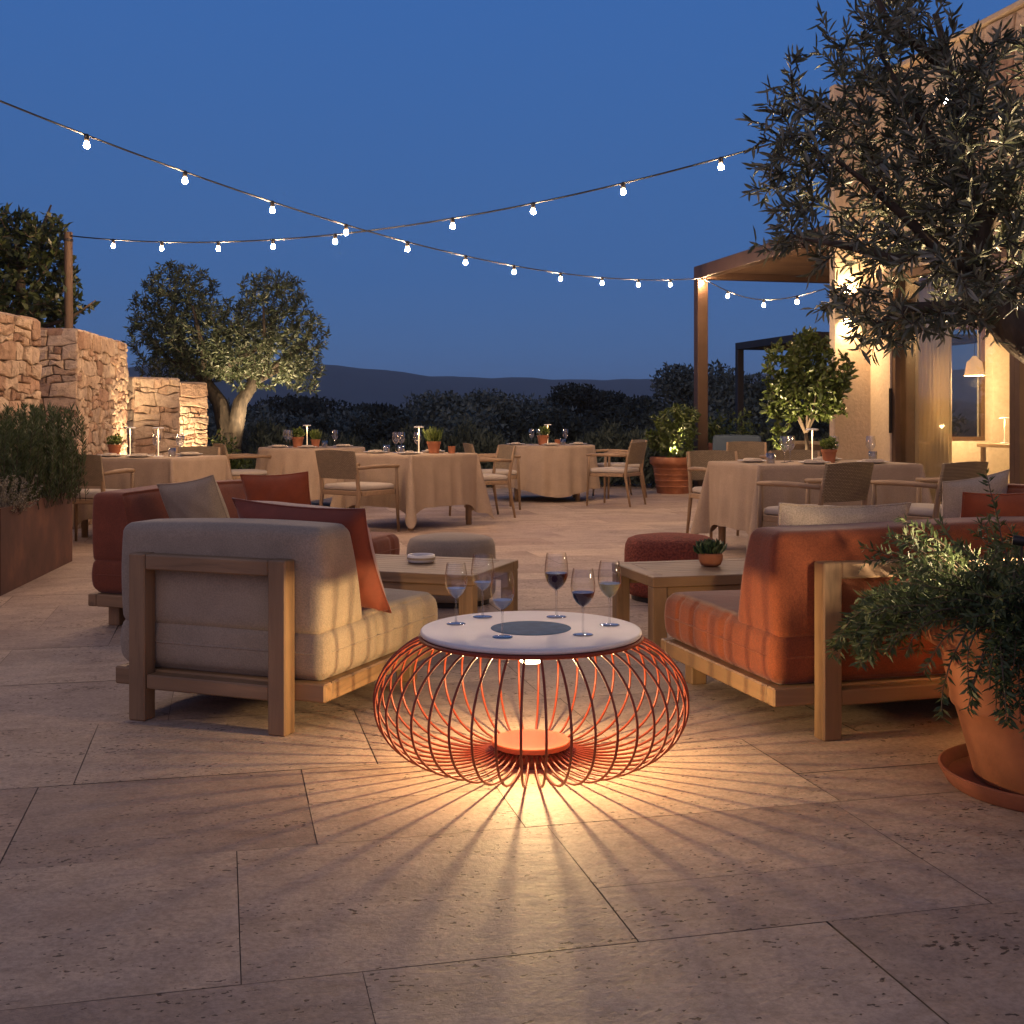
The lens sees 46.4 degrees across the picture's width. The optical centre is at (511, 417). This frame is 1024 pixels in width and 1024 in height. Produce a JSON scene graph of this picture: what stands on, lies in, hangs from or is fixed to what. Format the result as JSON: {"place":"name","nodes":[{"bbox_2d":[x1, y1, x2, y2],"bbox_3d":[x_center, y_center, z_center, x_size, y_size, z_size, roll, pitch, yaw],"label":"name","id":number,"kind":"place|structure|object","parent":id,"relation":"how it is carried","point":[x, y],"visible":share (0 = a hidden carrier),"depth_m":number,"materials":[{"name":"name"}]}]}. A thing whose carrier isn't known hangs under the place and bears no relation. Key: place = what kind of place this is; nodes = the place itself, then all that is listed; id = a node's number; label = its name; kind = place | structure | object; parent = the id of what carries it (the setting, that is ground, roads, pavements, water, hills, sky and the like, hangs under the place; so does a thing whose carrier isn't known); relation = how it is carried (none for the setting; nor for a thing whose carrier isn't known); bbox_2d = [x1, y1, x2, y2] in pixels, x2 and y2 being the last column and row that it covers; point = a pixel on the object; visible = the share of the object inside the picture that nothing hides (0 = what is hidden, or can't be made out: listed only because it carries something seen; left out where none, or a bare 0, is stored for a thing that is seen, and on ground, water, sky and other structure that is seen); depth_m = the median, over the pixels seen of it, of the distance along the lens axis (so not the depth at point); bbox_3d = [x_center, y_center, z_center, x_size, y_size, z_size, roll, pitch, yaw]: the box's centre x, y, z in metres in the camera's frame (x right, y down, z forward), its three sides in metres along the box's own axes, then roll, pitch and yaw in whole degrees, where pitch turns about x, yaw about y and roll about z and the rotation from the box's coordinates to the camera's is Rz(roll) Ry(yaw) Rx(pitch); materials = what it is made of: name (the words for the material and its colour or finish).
{"place":"outdoors","nodes":[
{"label":"outdoors","id":0,"kind":"place"},
{"bbox_2d":[0,312,41,428],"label":"stone wall","id":1,"kind":"structure","parent":0,"point":[20,365],"depth_m":10.39,"materials":[{"name":"stone"}]},
{"bbox_2d":[126,377,179,454],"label":"stone wall","id":2,"kind":"structure","parent":0,"point":[153,402],"depth_m":15.11,"materials":[{"name":"stone"}]},
{"bbox_2d":[0,0,1017,379],"label":"sky","id":3,"kind":"structure","parent":0,"point":[363,114],"materials":[{"name":"blue"}]},
{"bbox_2d":[0,484,1023,1023],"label":"terrace floor","id":4,"kind":"structure","parent":0,"point":[734,856],"depth_m":3.09,"materials":[{"name":"stone"}]},
{"bbox_2d":[0,493,71,595],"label":"corten planter","id":5,"kind":"object","parent":4,"relation":"on","point":[35,543],"visible":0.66,"depth_m":8.24,"materials":[{"name":"metal"}]},
{"bbox_2d":[0,474,42,514],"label":"silver shrub","id":6,"kind":"object","parent":5,"relation":"on","point":[19,500],"visible":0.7,"depth_m":7.77,"materials":[{"name":"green plant"}]},
{"bbox_2d":[0,401,88,509],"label":"rosemary bush","id":7,"kind":"object","parent":5,"relation":"on","point":[28,450],"visible":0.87,"depth_m":8.52,"materials":[{"name":"green plant"}]},
{"bbox_2d":[0,202,100,328],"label":"leafy tree","id":8,"kind":"object","parent":4,"relation":"on","point":[43,251],"visible":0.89,"depth_m":13.99,"materials":[{"name":"green plant"}]},
{"bbox_2d":[63,232,72,327],"bbox_3d":[-5.199,-0.503,14.000,0.114,3.346,0.112,0,0,0],"label":"wooden pole","id":9,"kind":"object","parent":4,"relation":"on","point":[68,279],"visible":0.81,"depth_m":13.96,"materials":[{"name":"wood"}]},
{"bbox_2d":[70,62,1023,250],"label":"string light","id":10,"kind":"object","parent":9,"relation":"hanging from","point":[623,191],"visible":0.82,"depth_m":10.66,"materials":[{"name":"brown"}]},
{"bbox_2d":[39,328,128,528],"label":"stone wall","id":11,"kind":"structure","parent":4,"relation":"on","point":[87,372],"depth_m":12.44,"materials":[{"name":"stone"}]},
{"bbox_2d":[81,519,87,536],"bbox_3d":[-3.460,0.752,11.500,1.016,0.735,0.976,0,0,16],"label":"dining table","id":12,"kind":"object","parent":4,"relation":"on","point":[84,528],"visible":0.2,"depth_m":11.18,"materials":[{"name":"brown wood"}]},
{"bbox_2d":[72,455,232,526],"bbox_3d":[-3.458,0.725,11.501,1.308,0.707,1.269,0,0,16],"label":"tablecloth","id":13,"kind":"object","parent":12,"relation":"on","point":[152,470],"visible":0.44,"depth_m":11.04,"materials":[{"name":"fabric"}]},
{"bbox_2d":[106,433,122,453],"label":"potted herb","id":14,"kind":"object","parent":13,"relation":"on","point":[114,445],"visible":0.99,"depth_m":11.58,"materials":[{"name":"ceramic"}]},
{"bbox_2d":[71,454,134,540],"bbox_3d":[-3.727,0.715,10.498,0.606,0.814,0.662,0,0,8],"label":"dining chair","id":15,"kind":"object","parent":4,"relation":"on","point":[95,474],"visible":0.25,"depth_m":10.24,"materials":[{"name":"brown wood"}]},
{"bbox_2d":[179,382,207,446],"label":"stone wall","id":16,"kind":"structure","parent":4,"relation":"on","point":[193,418],"depth_m":17.16,"materials":[{"name":"stone"}]},
{"bbox_2d":[175,446,221,454],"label":"dining chair","id":17,"kind":"object","parent":4,"relation":"on","point":[207,450],"visible":0.12,"depth_m":12.94,"materials":[{"name":"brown wood"}]},
{"bbox_2d":[121,259,331,453],"bbox_3d":[-4.289,-0.587,18.024,3.110,3.642,2.108,0,0,0],"label":"olive tree","id":18,"kind":"object","parent":4,"relation":"on","point":[215,357],"visible":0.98,"depth_m":17.76,"materials":[{"name":"green plant"}]},
{"bbox_2d":[206,428,249,468],"bbox_3d":[-3.974,0.659,16.405,0.793,1.038,0.612,0,0,-34],"label":"garden shrub","id":19,"kind":"object","parent":4,"relation":"on","point":[230,449],"visible":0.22,"depth_m":16.39,"materials":[{"name":"green plant"}]},
{"bbox_2d":[212,443,271,479],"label":"dining chair","id":20,"kind":"object","parent":4,"relation":"on","point":[235,473],"visible":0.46,"depth_m":14.45,"materials":[{"name":"brown wood"}]},
{"bbox_2d":[88,479,399,625],"bbox_3d":[-1.491,0.751,7.060,1.022,0.739,1.780,0,0,20],"label":"lounge sofa","id":21,"kind":"object","parent":4,"relation":"on","point":[116,513],"visible":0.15,"depth_m":6.39,"materials":[{"name":"fabric"}]},
{"bbox_2d":[157,475,229,517],"bbox_3d":[-1.698,0.535,6.479,0.457,0.437,0.174,-10,15,34],"label":"cushion","id":22,"kind":"object","parent":21,"relation":"on","point":[201,498],"visible":0.53,"depth_m":6.37,"materials":[{"name":"beige fabric"}]},
{"bbox_2d":[240,471,310,504],"bbox_3d":[-1.385,0.532,7.113,0.447,0.427,0.171,-3,13,16],"label":"cushion","id":23,"kind":"object","parent":21,"relation":"on","point":[291,488],"visible":0.45,"depth_m":7.03,"materials":[{"name":"orange fabric"}]},
{"bbox_2d":[116,518,437,736],"bbox_3d":[-0.917,0.751,4.807,0.910,0.739,1.070,0,0,21],"label":"lounge chair","id":24,"kind":"object","parent":4,"relation":"on","point":[276,616],"visible":0.91,"depth_m":4.37,"materials":[{"name":"beige fabric"}]},
{"bbox_2d":[232,498,391,612],"bbox_3d":[-0.791,0.541,4.708,0.626,0.477,0.220,2,28,26],"label":"cushion","id":25,"kind":"object","parent":24,"relation":"on","point":[353,521],"visible":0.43,"depth_m":4.59,"materials":[{"name":"red fabric"}]},
{"bbox_2d":[315,450,399,531],"bbox_3d":[-1.533,0.715,11.678,0.606,0.814,0.662,0,0,38],"label":"dining chair","id":26,"kind":"object","parent":4,"relation":"on","point":[336,464],"visible":0.98,"depth_m":11.49,"materials":[{"name":"brown wood"}]},
{"bbox_2d":[349,505,471,530],"bbox_3d":[-1.060,0.752,12.500,0.976,0.735,0.976,0,0,40],"label":"dining table","id":27,"kind":"object","parent":4,"relation":"on","point":[468,514],"visible":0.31,"depth_m":12.52,"materials":[{"name":"brown wood"}]},
{"bbox_2d":[330,452,494,528],"bbox_3d":[-1.058,0.725,12.497,1.268,0.707,1.271,0,0,40],"label":"tablecloth","id":28,"kind":"object","parent":27,"relation":"on","point":[430,480],"visible":0.79,"depth_m":12.10,"materials":[{"name":"fabric"}]},
{"bbox_2d":[422,426,442,453],"bbox_3d":[-0.826,0.220,12.440,0.246,0.302,0.250,0,0,0],"label":"potted herb","id":29,"kind":"object","parent":28,"relation":"on","point":[434,437],"visible":1,"depth_m":12.41,"materials":[{"name":"ceramic"}]},
{"bbox_2d":[375,554,517,614],"bbox_3d":[-0.549,0.935,6.160,1.000,0.370,0.680,0,0,19],"label":"coffee table","id":30,"kind":"object","parent":4,"relation":"on","point":[401,572],"visible":0.44,"depth_m":5.88,"materials":[{"name":"brown wood"}]},
{"bbox_2d":[407,553,435,562],"bbox_3d":[-0.471,0.729,6.200,0.149,0.041,0.149,0,0,0],"label":"ashtray","id":31,"kind":"object","parent":30,"relation":"on","point":[421,557],"visible":1,"depth_m":6.15,"materials":[{"name":"white ceramic"}]},
{"bbox_2d":[244,417,653,487],"bbox_3d":[-0.996,0.656,19.710,6.726,1.371,1.829,0,0,-7],"label":"lavender hedge","id":32,"kind":"object","parent":4,"relation":"on","point":[264,435],"visible":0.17,"depth_m":19.37,"materials":[{"name":"green plant"}]},
{"bbox_2d":[406,532,495,607],"bbox_3d":[-0.368,0.911,7.250,0.546,0.417,0.546,0,0,0],"label":"pouf","id":33,"kind":"object","parent":4,"relation":"on","point":[455,544],"visible":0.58,"depth_m":7.05,"materials":[{"name":"beige fabric"}]},
{"bbox_2d":[449,445,516,519],"bbox_3d":[-0.311,0.715,13.520,0.662,0.814,0.606,0,0,-22],"label":"dining chair","id":34,"kind":"object","parent":4,"relation":"on","point":[504,457],"visible":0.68,"depth_m":13.37,"materials":[{"name":"brown wood"}]},
{"bbox_2d":[463,443,520,510],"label":"dining chair","id":35,"kind":"object","parent":4,"relation":"on","point":[468,448],"visible":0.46,"depth_m":14.52,"materials":[{"name":"brown wood"}]},
{"bbox_2d":[373,611,689,787],"bbox_3d":[0.062,0.904,3.920,1.030,0.431,1.030,0,0,0],"label":"lamp table","id":36,"kind":"object","parent":4,"relation":"on","point":[538,637],"visible":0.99,"depth_m":3.81,"materials":[{"name":"metal"}]},
{"bbox_2d":[445,565,466,624],"bbox_3d":[-0.187,0.588,4.000,0.076,0.205,0.076,0,0,11],"label":"wine glass","id":37,"kind":"object","parent":36,"relation":"on","point":[455,592],"visible":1,"depth_m":3.99,"materials":[{"name":"clear glass"}]},
{"bbox_2d":[471,554,493,617],"bbox_3d":[-0.102,0.581,4.140,0.081,0.218,0.081,0,0,-3],"label":"wine glass","id":38,"kind":"object","parent":36,"relation":"on","point":[482,585],"visible":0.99,"depth_m":4.13,"materials":[{"name":"clear glass"}]},
{"bbox_2d":[490,572,514,638],"bbox_3d":[-0.030,0.587,3.760,0.077,0.207,0.077,0,0,-44],"label":"wine glass","id":39,"kind":"object","parent":36,"relation":"on","point":[501,603],"visible":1,"depth_m":3.75,"materials":[{"name":"clear glass"}]},
{"bbox_2d":[545,554,567,617],"bbox_3d":[0.154,0.579,4.140,0.083,0.222,0.083,0,0,26],"label":"wine glass","id":40,"kind":"object","parent":36,"relation":"on","point":[555,580],"visible":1,"depth_m":4.12,"materials":[{"name":"glass"}]},
{"bbox_2d":[571,568,594,635],"bbox_3d":[0.226,0.585,3.800,0.079,0.212,0.078,0,0,23],"label":"wine glass","id":41,"kind":"object","parent":36,"relation":"on","point":[582,598],"visible":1,"depth_m":3.79,"materials":[{"name":"glass"}]},
{"bbox_2d":[598,560,621,625],"bbox_3d":[0.325,0.584,3.980,0.079,0.214,0.079,0,0,3],"label":"wine glass","id":42,"kind":"object","parent":36,"relation":"on","point":[609,589],"visible":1,"depth_m":3.96,"materials":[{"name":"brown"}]},
{"bbox_2d":[514,488,579,501],"bbox_3d":[0.470,0.752,16.400,1.296,0.735,1.296,0,0,0],"label":"dining table","id":43,"kind":"object","parent":4,"relation":"on","point":[576,497],"visible":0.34,"depth_m":15.96,"materials":[{"name":"brown wood"}]},
{"bbox_2d":[495,444,600,497],"bbox_3d":[0.476,0.710,16.404,1.482,0.677,1.489,0,0,0],"label":"tablecloth","id":44,"kind":"object","parent":43,"relation":"on","point":[558,471],"visible":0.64,"depth_m":15.76,"materials":[{"name":"fabric"}]},
{"bbox_2d":[536,426,549,444],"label":"potted herb","id":45,"kind":"object","parent":44,"relation":"on","point":[543,436],"visible":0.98,"depth_m":16.23,"materials":[{"name":"ceramic"}]},
{"bbox_2d":[586,442,646,506],"bbox_3d":[1.367,0.715,15.325,0.662,0.814,0.606,0,0,28],"label":"dining chair","id":46,"kind":"object","parent":4,"relation":"on","point":[635,453],"visible":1,"depth_m":15.15,"materials":[{"name":"brown wood"}]},
{"bbox_2d":[592,439,647,498],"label":"dining chair","id":47,"kind":"object","parent":4,"relation":"on","point":[615,464],"visible":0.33,"depth_m":16.73,"materials":[{"name":"brown wood"}]},
{"bbox_2d":[624,532,713,602],"bbox_3d":[0.984,0.919,7.400,0.577,0.402,0.577,0,0,0],"label":"pouf","id":48,"kind":"object","parent":4,"relation":"on","point":[665,546],"visible":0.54,"depth_m":7.20,"materials":[{"name":"red fabric"}]},
{"bbox_2d":[650,456,688,493],"bbox_3d":[2.390,0.850,17.750,0.687,0.540,0.687,0,0,0],"label":"terracotta pot","id":49,"kind":"object","parent":4,"relation":"on","point":[671,475],"visible":0.84,"depth_m":17.51,"materials":[{"name":"ceramic"}]},
{"bbox_2d":[642,403,701,457],"bbox_3d":[2.367,0.201,17.717,0.884,0.856,0.802,0,0,-38],"label":"potted shrub","id":50,"kind":"object","parent":49,"relation":"on","point":[662,440],"visible":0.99,"depth_m":17.60,"materials":[{"name":"green plant"}]},
{"bbox_2d":[612,558,744,655],"bbox_3d":[1.075,0.935,6.030,1.000,0.370,0.600,0,0,-14],"label":"coffee table","id":51,"kind":"object","parent":4,"relation":"on","point":[663,580],"visible":0.44,"depth_m":5.73,"materials":[{"name":"brown wood"}]},
{"bbox_2d":[693,538,726,566],"bbox_3d":[1.002,0.677,6.044,0.174,0.143,0.158,0,0,0],"label":"potted succulent","id":52,"kind":"object","parent":51,"relation":"on","point":[708,551],"visible":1,"depth_m":6.01,"materials":[{"name":"green plant"}]},
{"bbox_2d":[686,450,738,537],"bbox_3d":[1.966,0.715,11.051,0.606,0.814,0.662,0,0,-15],"label":"dining chair","id":53,"kind":"object","parent":4,"relation":"on","point":[697,462],"visible":0.31,"depth_m":11.26,"materials":[{"name":"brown wood"}]},
{"bbox_2d":[718,526,725,544],"bbox_3d":[2.500,0.752,9.950,1.416,0.735,0.976,0,0,-14],"label":"dining table","id":54,"kind":"object","parent":4,"relation":"on","point":[721,533],"visible":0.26,"depth_m":10.20,"materials":[{"name":"brown wood"}]},
{"bbox_2d":[690,460,932,550],"bbox_3d":[2.498,0.720,9.950,1.714,0.697,1.273,0,0,-14],"label":"tablecloth","id":55,"kind":"object","parent":54,"relation":"on","point":[728,496],"visible":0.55,"depth_m":9.56,"materials":[{"name":"fabric"}]},
{"bbox_2d":[819,436,837,462],"bbox_3d":[2.619,0.256,9.881,0.165,0.230,0.158,0,0,0],"label":"potted herb","id":56,"kind":"object","parent":55,"relation":"on","point":[828,451],"visible":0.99,"depth_m":9.84,"materials":[{"name":"ceramic"}]},
{"bbox_2d":[619,422,829,488],"bbox_3d":[3.741,0.654,19.614,4.031,1.271,1.594,0,0,-9],"label":"border shrub","id":57,"kind":"object","parent":4,"relation":"on","point":[635,434],"visible":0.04,"depth_m":19.33,"materials":[{"name":"green plant"}]},
{"bbox_2d":[692,407,764,449],"bbox_3d":[3.435,0.499,19.186,1.121,1.354,0.989,0,0,32],"label":"garden shrub","id":58,"kind":"object","parent":4,"relation":"on","point":[713,426],"visible":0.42,"depth_m":19.00,"materials":[{"name":"green plant"}]},
{"bbox_2d":[712,435,760,450],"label":"lounge chair","id":59,"kind":"object","parent":4,"relation":"on","point":[719,442],"visible":0.07,"depth_m":17.38,"materials":[{"name":"grey fabric"}]},
{"bbox_2d":[726,441,766,459],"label":"dining chair","id":60,"kind":"object","parent":4,"relation":"on","point":[749,449],"visible":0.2,"depth_m":15.63,"materials":[{"name":"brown wood"}]},
{"bbox_2d":[694,224,829,486],"bbox_3d":[4.921,-0.590,16.566,3.515,3.420,4.302,0,0,-13],"label":"pergola","id":61,"kind":"object","parent":4,"relation":"on","point":[745,266],"visible":0.25,"depth_m":18.06,"materials":[{"name":"wood"}]},
{"bbox_2d":[0,100,702,286],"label":"string light","id":62,"kind":"object","parent":61,"relation":"hanging from","point":[185,172],"visible":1,"depth_m":10.44,"materials":[{"name":"brown"}]},
{"bbox_2d":[703,278,825,306],"bbox_3d":[3.257,-1.754,15.944,0.042,0.718,4.188,0,0,-11],"label":"string light","id":63,"kind":"object","parent":61,"relation":"hanging from","point":[763,300],"visible":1,"depth_m":15.67,"materials":[{"name":"brown"}]},
{"bbox_2d":[759,444,821,458],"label":"dining chair","id":64,"kind":"object","parent":4,"relation":"on","point":[817,447],"visible":0.09,"depth_m":14.05,"materials":[{"name":"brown wood"}]},
{"bbox_2d":[768,449,820,460],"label":"dining chair","id":65,"kind":"object","parent":4,"relation":"on","point":[797,454],"visible":0.12,"depth_m":11.59,"materials":[{"name":"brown wood"}]},
{"bbox_2d":[756,462,873,527],"bbox_3d":[2.193,0.715,8.558,0.606,0.814,0.662,0,0,-38],"label":"dining chair","id":66,"kind":"object","parent":4,"relation":"on","point":[845,482],"visible":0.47,"depth_m":8.34,"materials":[{"name":"brown wood"}]},
{"bbox_2d":[661,516,1023,740],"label":"lounge sofa","id":67,"kind":"object","parent":4,"relation":"on","point":[764,633],"visible":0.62,"depth_m":4.24,"materials":[{"name":"fabric"}]},
{"bbox_2d":[778,502,911,526],"bbox_3d":[1.241,0.534,4.567,0.566,0.447,0.191,1,16,-16],"label":"cushion","id":68,"kind":"object","parent":67,"relation":"on","point":[790,514],"visible":0.17,"depth_m":4.47,"materials":[{"name":"beige fabric"}]},
{"bbox_2d":[960,492,1023,517],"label":"cushion","id":69,"kind":"object","parent":67,"relation":"on","point":[975,504],"visible":0.22,"depth_m":4.66,"materials":[{"name":"orange fabric"}]},
{"bbox_2d":[735,331,976,434],"bbox_3d":[5.986,-0.130,20.945,3.220,2.500,3.110,0,0,-13],"label":"pergola","id":70,"kind":"object","parent":4,"relation":"on","point":[759,344],"visible":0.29,"depth_m":21.82,"materials":[{"name":"wood"}]},
{"bbox_2d":[735,0,1023,365],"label":"olive tree","id":71,"kind":"object","parent":4,"relation":"on","point":[994,308],"visible":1,"depth_m":3.93,"materials":[{"name":"green plant"}]},
{"bbox_2d":[870,461,988,519],"bbox_3d":[3.051,0.715,8.677,0.606,0.814,0.662,0,0,-36],"label":"dining chair","id":72,"kind":"object","parent":4,"relation":"on","point":[955,471],"visible":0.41,"depth_m":8.45,"materials":[{"name":"brown wood"}]},
{"bbox_2d":[938,743,1023,812],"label":"plant saucer","id":73,"kind":"object","parent":4,"relation":"on","point":[955,764],"visible":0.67,"depth_m":3.56,"materials":[{"name":"ceramic"}]},
{"bbox_2d":[920,616,1023,795],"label":"terracotta pot","id":74,"kind":"object","parent":73,"relation":"on","point":[995,751],"visible":0.36,"depth_m":3.50,"materials":[{"name":"ceramic"}]},
{"bbox_2d":[824,468,1023,738],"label":"trailing rosemary","id":75,"kind":"object","parent":74,"relation":"in","point":[932,590],"visible":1,"depth_m":3.45,"materials":[{"name":"green plant"}]},
{"bbox_2d":[1012,535,1023,566],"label":"garden spotlight","id":76,"kind":"object","parent":74,"relation":"in","point":[1018,540],"visible":0.98,"depth_m":3.54,"materials":[{"name":"metal"}]},
{"bbox_2d":[1007,484,1023,493],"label":"lounge sofa","id":77,"kind":"object","parent":4,"relation":"on","point":[1015,488],"visible":0.01,"depth_m":6.84,"materials":[{"name":"fabric"}]},
{"bbox_2d":[941,469,1009,517],"bbox_3d":[2.659,0.534,6.872,0.466,0.427,0.184,-8,17,-18],"label":"cushion","id":78,"kind":"object","parent":77,"relation":"on","point":[952,497],"visible":0.41,"depth_m":6.77,"materials":[{"name":"beige fabric"}]},
{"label":"dining table","id":79,"kind":"object","parent":4,"relation":"on","visible":0},
{"bbox_2d":[255,446,364,500],"bbox_3d":[-2.534,0.701,15.107,1.483,0.659,1.466,0,0,0],"label":"tablecloth","id":80,"kind":"object","parent":79,"relation":"on","point":[285,460],"visible":0.38,"depth_m":14.45,"materials":[{"name":"fabric"}]},
{"bbox_2d":[290,427,305,446],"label":"potted herb","id":81,"kind":"object","parent":80,"relation":"on","point":[298,434],"visible":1,"depth_m":14.96,"materials":[{"name":"ceramic"}]},
{"bbox_2d":[308,429,321,446],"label":"potted herb","id":82,"kind":"object","parent":80,"relation":"on","point":[315,435],"visible":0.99,"depth_m":14.98,"materials":[{"name":"ceramic"}]},
{"bbox_2d":[128,363,976,418],"bbox_3d":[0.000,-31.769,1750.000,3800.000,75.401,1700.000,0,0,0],"label":"hills","id":83,"kind":"structure","parent":0,"point":[353,385],"depth_m":1331.27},
{"bbox_2d":[487,419,976,485],"bbox_3d":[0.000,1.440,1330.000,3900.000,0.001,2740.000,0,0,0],"label":"ground","id":84,"kind":"structure","parent":0,"point":[971,426],"depth_m":146.94,"materials":[{"name":"stone"}]},
{"bbox_2d":[247,392,354,424],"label":"field tree","id":85,"kind":"object","parent":84,"relation":"on","point":[316,405],"visible":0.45,"depth_m":40.94,"materials":[{"name":"green plant"}]},
{"bbox_2d":[336,401,428,424],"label":"field tree","id":86,"kind":"object","parent":84,"relation":"on","point":[376,407],"visible":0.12,"depth_m":45.22,"materials":[{"name":"green plant"}]},
{"bbox_2d":[403,386,560,430],"bbox_3d":[-1.038,0.326,29.705,4.468,2.228,2.947,0,0,25],"label":"field tree","id":87,"kind":"object","parent":84,"relation":"on","point":[485,399],"visible":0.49,"depth_m":29.28,"materials":[{"name":"green plant"}]},
{"bbox_2d":[209,384,829,453],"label":"evergreen scrub","id":88,"kind":"object","parent":84,"relation":"on","point":[571,429],"visible":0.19,"depth_m":27.52,"materials":[{"name":"green plant"}]},
{"bbox_2d":[543,381,610,420],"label":"broad tree","id":89,"kind":"object","parent":84,"relation":"on","point":[582,398],"visible":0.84,"depth_m":51.01,"materials":[{"name":"green plant"}]},
{"bbox_2d":[207,394,968,458],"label":"olive grove","id":90,"kind":"object","parent":84,"relation":"on","point":[347,423],"visible":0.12,"depth_m":28.03,"materials":[{"name":"green plant"}]},
{"bbox_2d":[592,390,658,421],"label":"broad tree","id":91,"kind":"object","parent":84,"relation":"on","point":[616,396],"visible":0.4,"depth_m":59.07,"materials":[{"name":"green plant"}]},
{"bbox_2d":[640,359,732,422],"bbox_3d":[5.114,-0.127,34.260,2.880,3.124,2.478,0,0,0],"label":"tree","id":92,"kind":"object","parent":84,"relation":"on","point":[679,378],"visible":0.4,"depth_m":33.91,"materials":[{"name":"green plant"}]},
{"bbox_2d":[691,367,774,414],"bbox_3d":[5.735,0.084,29.896,2.345,2.707,2.644,0,0,0],"label":"tree","id":93,"kind":"object","parent":84,"relation":"on","point":[749,390],"visible":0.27,"depth_m":29.43,"materials":[{"name":"green plant"}]},
{"bbox_2d":[711,380,817,426],"bbox_3d":[5.880,0.227,28.023,3.131,2.423,2.815,0,0,0],"label":"field tree","id":94,"kind":"object","parent":84,"relation":"on","point":[762,401],"visible":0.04,"depth_m":27.55,"materials":[{"name":"green plant"}]},
{"bbox_2d":[758,326,859,449],"bbox_3d":[3.165,-0.119,12.765,1.076,1.743,0.809,0,0,0],"label":"citrus tree","id":95,"kind":"object","parent":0,"point":[811,385],"visible":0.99,"depth_m":12.63,"materials":[{"name":"green plant"}]},
{"bbox_2d":[830,0,1023,483],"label":"restaurant building","id":96,"kind":"structure","parent":0,"point":[879,403],"depth_m":13.69,"materials":[{"name":"beige paint"}]},
{"bbox_2d":[915,281,951,503],"bbox_3d":[4.617,-0.215,13.103,0.072,2.610,0.682,0,0,-13],"label":"curtain","id":97,"kind":"object","parent":96,"relation":"hanging from","point":[933,407],"visible":0.48,"depth_m":13.09,"materials":[{"name":"beige fabric"}]},
{"bbox_2d":[952,325,984,440],"bbox_3d":[5.239,-0.405,13.935,0.600,1.349,0.050,0,0,-13],"label":"window frame","id":98,"kind":"structure","parent":96,"relation":"in","point":[981,437],"depth_m":13.98,"materials":[{"name":"brown metal"}]},
{"bbox_2d":[964,335,984,375],"bbox_3d":[5.057,-1.048,13.064,0.210,1.175,0.210,0,0,0],"label":"pendant lamp","id":99,"kind":"object","parent":96,"relation":"hanging from","point":[974,365],"visible":0.96,"depth_m":13.00,"materials":[{"name":"brown"}]},
{"bbox_2d":[977,443,1008,461],"bbox_3d":[5.489,0.694,12.787,0.550,0.827,0.900,0,0,-13],"label":"console table","id":100,"kind":"object","parent":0,"point":[983,446],"visible":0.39,"depth_m":13.02,"materials":[{"name":"brown wood"}]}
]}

